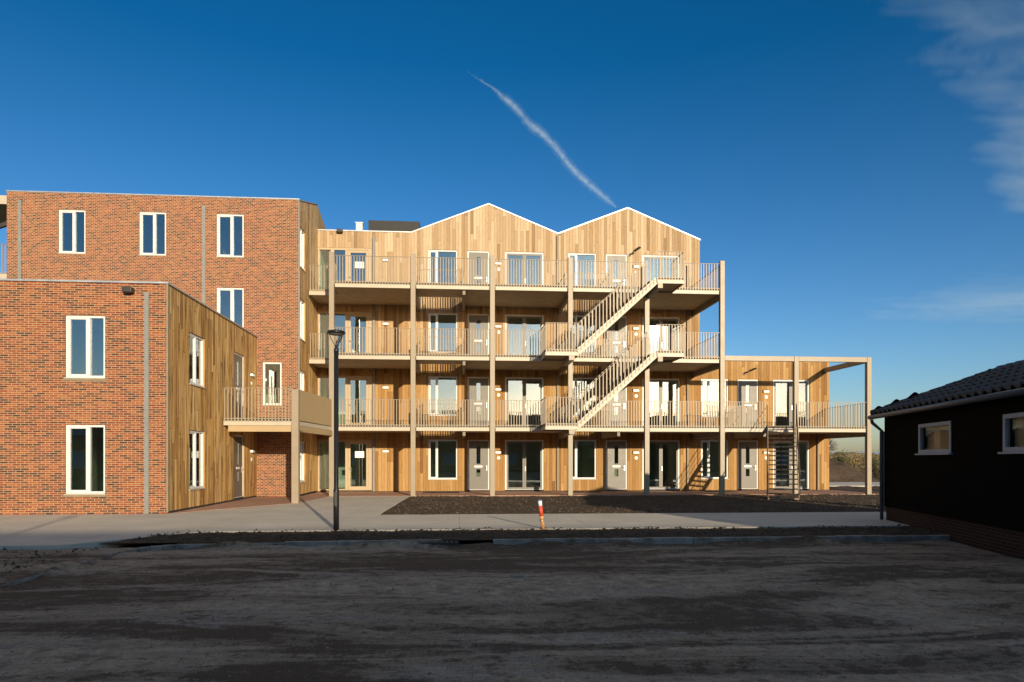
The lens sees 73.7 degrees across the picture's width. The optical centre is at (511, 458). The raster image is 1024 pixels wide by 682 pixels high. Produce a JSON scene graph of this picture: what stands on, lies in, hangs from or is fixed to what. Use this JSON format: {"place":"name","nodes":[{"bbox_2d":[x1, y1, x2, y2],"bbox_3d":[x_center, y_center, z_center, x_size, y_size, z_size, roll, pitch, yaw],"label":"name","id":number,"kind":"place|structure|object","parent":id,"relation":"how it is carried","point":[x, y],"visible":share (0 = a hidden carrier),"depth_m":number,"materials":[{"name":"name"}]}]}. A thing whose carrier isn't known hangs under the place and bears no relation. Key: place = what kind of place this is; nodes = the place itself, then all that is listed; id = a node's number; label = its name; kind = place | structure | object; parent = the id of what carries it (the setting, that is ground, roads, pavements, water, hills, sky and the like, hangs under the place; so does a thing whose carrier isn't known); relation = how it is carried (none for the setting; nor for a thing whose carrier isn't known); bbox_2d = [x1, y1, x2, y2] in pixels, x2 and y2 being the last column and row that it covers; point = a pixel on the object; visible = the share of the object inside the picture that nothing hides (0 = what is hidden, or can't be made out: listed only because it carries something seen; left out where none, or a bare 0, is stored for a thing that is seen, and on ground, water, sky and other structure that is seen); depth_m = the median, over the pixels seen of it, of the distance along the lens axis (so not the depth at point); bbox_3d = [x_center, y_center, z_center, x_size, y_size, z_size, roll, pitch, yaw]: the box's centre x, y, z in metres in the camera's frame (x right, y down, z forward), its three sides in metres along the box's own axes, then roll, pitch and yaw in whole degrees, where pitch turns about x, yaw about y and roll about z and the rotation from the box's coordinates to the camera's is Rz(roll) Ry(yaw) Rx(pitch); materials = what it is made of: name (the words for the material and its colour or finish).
{"place":"outdoors","nodes":[
{"label":"outdoors","id":0,"kind":"place"},
{"bbox_2d":[0,547,134,584],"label":"soil verge","id":1,"kind":"structure","parent":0,"point":[63,555],"depth_m":11.22,"materials":[{"name":"soil"}]},
{"bbox_2d":[2,547,98,573],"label":"clods","id":2,"kind":"object","parent":1,"relation":"on","point":[18,566],"visible":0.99,"depth_m":11.25,"materials":[{"name":"soil"}]},
{"bbox_2d":[0,552,139,592],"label":"sand bank","id":3,"kind":"structure","parent":0,"point":[65,567],"depth_m":10.35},
{"bbox_2d":[0,496,909,549],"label":"pavement","id":4,"kind":"structure","parent":0,"point":[70,531],"depth_m":17.06,"materials":[{"name":"concrete"}]},
{"bbox_2d":[327,329,345,530],"bbox_3d":[-3.874,-0.578,15.046,0.400,4.515,0.400,0,0,-4],"label":"street lamp","id":5,"kind":"object","parent":4,"relation":"on","point":[336,332],"visible":0.98,"depth_m":15.01,"materials":[{"name":"grey metal"}]},
{"bbox_2d":[99,526,943,543],"bbox_3d":[10.401,1.583,15.279,36.900,0.078,1.900,0,0,-4],"label":"soil strip","id":6,"kind":"object","parent":4,"relation":"on","point":[502,534],"visible":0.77,"depth_m":14.26,"materials":[{"name":"brown soil"}]},
{"bbox_2d":[132,524,943,541],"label":"verge clods","id":7,"kind":"object","parent":6,"relation":"on","point":[510,531],"visible":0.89,"depth_m":14.42,"materials":[{"name":"brown soil"}]},
{"bbox_2d":[538,499,544,529],"bbox_3d":[0.666,1.324,15.329,0.091,0.818,0.092,-7,5,-4],"label":"marker post","id":8,"kind":"object","parent":4,"relation":"on","point":[540,507],"visible":0.96,"depth_m":15.29,"materials":[{"name":"orange plastic"}]},
{"bbox_2d":[109,477,879,547],"bbox_3d":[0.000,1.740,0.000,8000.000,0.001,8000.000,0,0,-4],"label":"ground","id":9,"kind":"structure","parent":0,"point":[460,542],"depth_m":14.02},
{"bbox_2d":[0,279,257,514],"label":"brick block","id":10,"kind":"structure","parent":9,"relation":"on","point":[111,397],"depth_m":19.37,"materials":[{"name":"brick"}]},
{"bbox_2d":[64,425,105,494],"bbox_3d":[-12.059,0.030,19.326,1.120,1.980,0.170,0,0,-4],"label":"window","id":11,"kind":"structure","parent":10,"relation":"in","point":[88,491],"depth_m":19.32,"materials":[{"name":"white paint"}]},
{"bbox_2d":[64,315,105,378],"bbox_3d":[-12.059,-3.155,19.326,1.120,1.790,0.170,0,0,-4],"label":"window","id":12,"kind":"structure","parent":10,"relation":"in","point":[68,317],"depth_m":19.32,"materials":[{"name":"white paint"}]},
{"bbox_2d":[189,430,205,490],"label":"window","id":13,"kind":"structure","parent":10,"relation":"in","point":[195,437],"depth_m":21.64,"materials":[{"name":"white paint"}]},
{"bbox_2d":[189,332,205,388],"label":"window","id":14,"kind":"structure","parent":10,"relation":"in","point":[195,342],"depth_m":21.64,"materials":[{"name":"white paint"}]},
{"bbox_2d":[234,435,242,497],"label":"door","id":15,"kind":"structure","parent":10,"relation":"in","point":[238,439],"depth_m":25.90,"materials":[{"name":"white paint"}]},
{"bbox_2d":[234,352,243,417],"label":"door","id":16,"kind":"structure","parent":10,"relation":"in","point":[238,359],"depth_m":25.92,"materials":[{"name":"white paint"}]},
{"bbox_2d":[0,190,325,496],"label":"brick tower","id":17,"kind":"structure","parent":9,"relation":"on","point":[245,262],"depth_m":28.04,"materials":[{"name":"brick"}]},
{"bbox_2d":[57,210,85,253],"bbox_3d":[-17.742,-9.145,27.562,1.080,1.790,0.170,0,0,-4],"label":"window","id":18,"kind":"structure","parent":17,"relation":"in","point":[61,212],"depth_m":27.56,"materials":[{"name":"white paint"}]},
{"bbox_2d":[139,212,165,255],"bbox_3d":[-14.616,-9.145,27.804,1.090,1.790,0.170,0,0,-4],"label":"window","id":19,"kind":"structure","parent":17,"relation":"in","point":[154,214],"depth_m":27.80,"materials":[{"name":"white paint"}]},
{"bbox_2d":[216,214,243,257],"bbox_3d":[-11.560,-9.145,28.041,1.120,1.790,0.170,0,0,-4],"label":"window","id":20,"kind":"structure","parent":17,"relation":"in","point":[231,216],"depth_m":28.04,"materials":[{"name":"white paint"}]},
{"bbox_2d":[217,288,243,327],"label":"window","id":21,"kind":"structure","parent":17,"relation":"in","point":[231,290],"depth_m":28.05,"materials":[{"name":"white paint"}]},
{"bbox_2d":[263,362,281,405],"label":"window","id":22,"kind":"structure","parent":17,"relation":"in","point":[270,404],"depth_m":28.16,"materials":[{"name":"white paint"}]},
{"bbox_2d":[300,442,303,482],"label":"window","id":23,"kind":"structure","parent":17,"relation":"in","point":[301,443],"depth_m":28.87,"materials":[{"name":"white paint"}]},
{"bbox_2d":[300,370,303,390],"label":"window","id":24,"kind":"structure","parent":17,"relation":"in","point":[301,372],"depth_m":28.96,"materials":[{"name":"white paint"}]},
{"bbox_2d":[300,299,305,342],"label":"window","id":25,"kind":"structure","parent":17,"relation":"in","point":[301,302],"depth_m":28.87,"materials":[{"name":"white paint"}]},
{"bbox_2d":[300,228,305,272],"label":"window","id":26,"kind":"structure","parent":17,"relation":"in","point":[301,231],"depth_m":28.87,"materials":[{"name":"white paint"}]},
{"bbox_2d":[223,203,724,502],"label":"timber building","id":27,"kind":"structure","parent":9,"relation":"on","point":[491,348],"depth_m":32.33,"materials":[{"name":"wood"}]},
{"bbox_2d":[428,376,456,415],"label":"window","id":28,"kind":"structure","parent":27,"relation":"in","point":[429,377],"depth_m":32.40,"materials":[{"name":"white paint"}]},
{"bbox_2d":[428,250,456,282],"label":"window","id":29,"kind":"structure","parent":27,"relation":"in","point":[429,251],"depth_m":32.40,"materials":[{"name":"white paint"}]},
{"bbox_2d":[428,440,457,479],"bbox_3d":[-3.280,0.045,32.434,1.410,1.910,0.170,0,0,-4],"label":"window","id":30,"kind":"structure","parent":27,"relation":"in","point":[429,441],"depth_m":32.40,"materials":[{"name":"white paint"}]},
{"bbox_2d":[428,313,457,352],"bbox_3d":[-3.280,-5.965,32.434,1.410,1.890,0.170,0,0,-4],"label":"window","id":31,"kind":"structure","parent":27,"relation":"in","point":[429,314],"depth_m":32.40,"materials":[{"name":"white paint"}]},
{"bbox_2d":[468,440,488,489],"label":"door","id":32,"kind":"structure","parent":27,"relation":"in","point":[482,482],"depth_m":32.57,"materials":[{"name":"white paint"}]},
{"bbox_2d":[468,377,488,424],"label":"door","id":33,"kind":"structure","parent":27,"relation":"in","point":[484,381],"depth_m":32.57,"materials":[{"name":"white paint"}]},
{"bbox_2d":[468,314,488,353],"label":"door","id":34,"kind":"structure","parent":27,"relation":"in","point":[484,318],"depth_m":32.57,"materials":[{"name":"white paint"}]},
{"bbox_2d":[468,251,488,283],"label":"door","id":35,"kind":"structure","parent":27,"relation":"in","point":[471,254],"depth_m":32.57,"materials":[{"name":"white paint"}]},
{"bbox_2d":[505,440,543,489],"bbox_3d":[0.591,0.315,32.761,1.860,2.430,0.115,0,0,-4],"label":"french door","id":36,"kind":"structure","parent":27,"relation":"in","point":[523,442],"depth_m":32.74,"materials":[{"name":"white paint"}]},
{"bbox_2d":[505,377,543,424],"bbox_3d":[0.591,-2.685,32.761,1.860,2.430,0.115,0,0,-4],"label":"french door","id":37,"kind":"structure","parent":27,"relation":"in","point":[523,379],"depth_m":32.74,"materials":[{"name":"white paint"}]},
{"bbox_2d":[505,315,543,354],"bbox_3d":[0.591,-5.685,32.761,1.860,2.430,0.115,0,0,-4],"label":"french door","id":38,"kind":"structure","parent":27,"relation":"in","point":[541,317],"depth_m":32.74,"materials":[{"name":"white paint"}]},
{"bbox_2d":[505,252,543,284],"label":"french door","id":39,"kind":"structure","parent":27,"relation":"in","point":[523,254],"depth_m":32.74,"materials":[{"name":"white paint"}]},
{"bbox_2d":[568,253,595,285],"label":"window","id":40,"kind":"structure","parent":27,"relation":"in","point":[569,254],"depth_m":32.95,"materials":[{"name":"white paint"}]},
{"bbox_2d":[573,440,595,479],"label":"window","id":41,"kind":"structure","parent":27,"relation":"in","point":[574,478],"depth_m":32.94,"materials":[{"name":"white paint"}]},
{"bbox_2d":[573,378,595,416],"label":"window","id":42,"kind":"structure","parent":27,"relation":"in","point":[575,379],"depth_m":32.94,"materials":[{"name":"white paint"}]},
{"bbox_2d":[573,315,595,354],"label":"window","id":43,"kind":"structure","parent":27,"relation":"in","point":[574,316],"depth_m":32.94,"materials":[{"name":"white paint"}]},
{"bbox_2d":[606,440,626,488],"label":"door","id":44,"kind":"structure","parent":27,"relation":"in","point":[620,481],"depth_m":33.08,"materials":[{"name":"white paint"}]},
{"bbox_2d":[606,378,626,424],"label":"door","id":45,"kind":"structure","parent":27,"relation":"in","point":[622,395],"depth_m":33.09,"materials":[{"name":"white paint"}]},
{"bbox_2d":[606,316,626,355],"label":"door","id":46,"kind":"structure","parent":27,"relation":"in","point":[622,321],"depth_m":33.10,"materials":[{"name":"white paint"}]},
{"bbox_2d":[606,254,626,285],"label":"door","id":47,"kind":"structure","parent":27,"relation":"in","point":[609,257],"depth_m":33.09,"materials":[{"name":"white paint"}]},
{"bbox_2d":[642,440,679,488],"bbox_3d":[7.251,0.315,33.277,1.860,2.430,0.115,0,0,-4],"label":"french door","id":48,"kind":"structure","parent":27,"relation":"in","point":[660,442],"depth_m":33.25,"materials":[{"name":"white paint"}]},
{"bbox_2d":[642,379,679,425],"bbox_3d":[7.251,-2.685,33.277,1.860,2.430,0.115,0,0,-4],"label":"french door","id":49,"kind":"structure","parent":27,"relation":"in","point":[660,381],"depth_m":33.25,"materials":[{"name":"white paint"}]},
{"bbox_2d":[642,317,679,355],"bbox_3d":[7.251,-5.685,33.277,1.860,2.430,0.115,0,0,-4],"label":"french door","id":50,"kind":"structure","parent":27,"relation":"in","point":[660,319],"depth_m":33.25,"materials":[{"name":"white paint"}]},
{"bbox_2d":[642,255,679,286],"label":"french door","id":51,"kind":"structure","parent":27,"relation":"in","point":[644,257],"depth_m":33.24,"materials":[{"name":"white paint"}]},
{"bbox_2d":[0,535,949,585],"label":"kerb","id":52,"kind":"structure","parent":9,"relation":"on","point":[702,540],"depth_m":13.52,"materials":[{"name":"concrete"}]},
{"bbox_2d":[189,535,954,550],"bbox_3d":[2.010,1.661,13.546,16.900,0.218,0.900,0,0,-4],"label":"sand drift","id":53,"kind":"object","parent":9,"relation":"on","point":[244,545],"visible":0.57,"depth_m":13.20,"materials":[{"name":"grey sand"}]},
{"bbox_2d":[417,539,458,545],"bbox_3d":[-1.430,1.640,13.279,0.800,0.120,0.300,0,0,-4],"label":"drain grate","id":54,"kind":"object","parent":53,"relation":"on","point":[451,542],"visible":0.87,"depth_m":13.15,"materials":[{"name":"metal"}]},
{"bbox_2d":[700,356,871,499],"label":"timber wing","id":55,"kind":"structure","parent":9,"relation":"on","point":[780,432],"depth_m":33.57,"materials":[{"name":"brown wood"}]},
{"bbox_2d":[701,440,727,478],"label":"window","id":56,"kind":"structure","parent":55,"relation":"in","point":[708,441],"depth_m":33.43,"materials":[{"name":"white paint"}]},
{"bbox_2d":[701,379,728,417],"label":"window","id":57,"kind":"structure","parent":55,"relation":"in","point":[708,380],"depth_m":33.43,"materials":[{"name":"white paint"}]},
{"bbox_2d":[738,440,757,488],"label":"door","id":58,"kind":"structure","parent":55,"relation":"in","point":[751,481],"depth_m":33.59,"materials":[{"name":"white paint"}]},
{"bbox_2d":[738,379,757,425],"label":"door","id":59,"kind":"structure","parent":55,"relation":"in","point":[753,384],"depth_m":33.60,"materials":[{"name":"white paint"}]},
{"bbox_2d":[773,441,808,488],"bbox_3d":[13.791,0.315,33.788,1.860,2.430,0.115,0,0,-4],"label":"french door","id":60,"kind":"structure","parent":55,"relation":"in","point":[806,443],"depth_m":33.76,"materials":[{"name":"white paint"}]},
{"bbox_2d":[773,380,808,425],"bbox_3d":[13.791,-2.685,33.788,1.860,2.430,0.115,0,0,-4],"label":"french door","id":61,"kind":"structure","parent":55,"relation":"in","point":[806,382],"depth_m":33.76,"materials":[{"name":"white paint"}]},
{"bbox_2d":[829,439,836,450],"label":"bare tree","id":62,"kind":"object","parent":9,"relation":"on","point":[832,446],"visible":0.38,"depth_m":136.39,"materials":[{"name":"plant"}]},
{"bbox_2d":[829,448,852,465],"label":"shrub","id":63,"kind":"object","parent":9,"relation":"on","point":[841,459],"visible":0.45,"depth_m":61.91,"materials":[{"name":"green plant"}]},
{"bbox_2d":[840,451,864,468],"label":"shrub","id":64,"kind":"object","parent":9,"relation":"on","point":[855,463],"visible":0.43,"depth_m":63.59,"materials":[{"name":"green plant"}]},
{"bbox_2d":[829,459,879,481],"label":"soil heap","id":65,"kind":"object","parent":9,"relation":"on","point":[841,472],"visible":0.22,"depth_m":50.49,"materials":[{"name":"brown soil"}]},
{"bbox_2d":[855,450,879,477],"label":"shrub","id":66,"kind":"object","parent":9,"relation":"on","point":[874,467],"visible":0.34,"depth_m":62.99,"materials":[{"name":"green plant"}]},
{"bbox_2d":[867,360,1023,559],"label":"garden shed","id":67,"kind":"structure","parent":9,"relation":"on","point":[951,456],"depth_m":13.63,"materials":[{"name":"wood"}]},
{"bbox_2d":[915,421,952,454],"bbox_3d":[9.161,-0.432,14.726,0.235,0.695,1.680,0,0,10],"label":"window","id":68,"kind":"structure","parent":67,"relation":"in","point":[938,434],"depth_m":14.87,"materials":[{"name":"white glass"}]},
{"bbox_2d":[998,412,1023,453],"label":"window","id":69,"kind":"structure","parent":67,"relation":"in","point":[1018,418],"depth_m":11.84,"materials":[{"name":"glass"}]},
{"bbox_2d":[0,542,1023,681],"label":"road","id":70,"kind":"structure","parent":0,"point":[616,624],"depth_m":7.33,"materials":[{"name":"grey asphalt"}]},
{"bbox_2d":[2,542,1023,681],"bbox_3d":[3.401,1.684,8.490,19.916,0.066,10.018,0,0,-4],"label":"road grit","id":71,"kind":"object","parent":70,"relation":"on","point":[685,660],"visible":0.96,"depth_m":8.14,"materials":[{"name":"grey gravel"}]},
{"bbox_2d":[511,574,523,577],"bbox_3d":[0.077,1.700,9.876,0.180,0.040,0.180,0,0,-4],"label":"valve cover","id":72,"kind":"object","parent":70,"relation":"on","point":[516,575],"visible":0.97,"depth_m":9.82,"materials":[{"name":"metal"}]},
{"bbox_2d":[0,0,1023,451],"label":"sky","id":73,"kind":"structure","parent":0,"point":[854,169],"materials":[{"name":"blue"}]},
{"bbox_2d":[167,490,875,513],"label":"brick path","id":74,"kind":"structure","parent":0,"point":[256,501],"depth_m":29.80,"materials":[{"name":"brick"}]},
{"bbox_2d":[423,492,458,492],"bbox_3d":[-3.298,1.546,31.630,1.770,0.038,1.400,0,0,-4],"label":"soil patch","id":75,"kind":"object","parent":74,"relation":"on","point":[440,492],"visible":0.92,"depth_m":31.26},
{"bbox_2d":[564,491,602,492],"bbox_3d":[3.362,1.545,32.146,1.770,0.048,1.400,0,0,-4],"label":"soil patch","id":76,"kind":"object","parent":74,"relation":"on","point":[585,491],"visible":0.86,"depth_m":31.66,"materials":[{"name":"soil"}]},
{"bbox_2d":[703,490,736,491],"bbox_3d":[9.902,1.545,32.652,1.770,0.039,1.400,0,0,-4],"label":"soil patch","id":77,"kind":"object","parent":74,"relation":"on","point":[717,491],"visible":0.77,"depth_m":32.34,"materials":[{"name":"brown soil"}]},
{"bbox_2d":[143,549,1012,662],"bbox_3d":[20.473,1.710,-11.804,51.000,0.001,53.300,0,0,-4],"label":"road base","id":78,"kind":"object","parent":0,"point":[606,653],"depth_m":6.25,"materials":[{"name":"grey asphalt"}]},
{"bbox_2d":[380,494,885,514],"bbox_3d":[9.982,1.573,24.895,28.250,0.106,10.000,0,0,-4],"label":"soil bed","id":79,"kind":"object","parent":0,"point":[579,503],"visible":0.7,"depth_m":23.34,"materials":[{"name":"brown soil"}]},
{"bbox_2d":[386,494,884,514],"bbox_3d":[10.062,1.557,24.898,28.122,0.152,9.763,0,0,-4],"label":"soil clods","id":80,"kind":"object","parent":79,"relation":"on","point":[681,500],"visible":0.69,"depth_m":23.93,"materials":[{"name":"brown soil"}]},
{"bbox_2d":[829,452,879,476],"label":"embankment","id":81,"kind":"structure","parent":0,"point":[857,466],"depth_m":72.96,"materials":[{"name":"green plant"}]},
{"bbox_2d":[829,486,879,493],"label":"soil yard","id":82,"kind":"structure","parent":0,"point":[875,489],"depth_m":35.83,"materials":[{"name":"brown soil"}]},
{"bbox_2d":[829,482,879,486],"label":"path","id":83,"kind":"structure","parent":0,"point":[860,484],"depth_m":41.64,"materials":[{"name":"concrete"}]}
]}

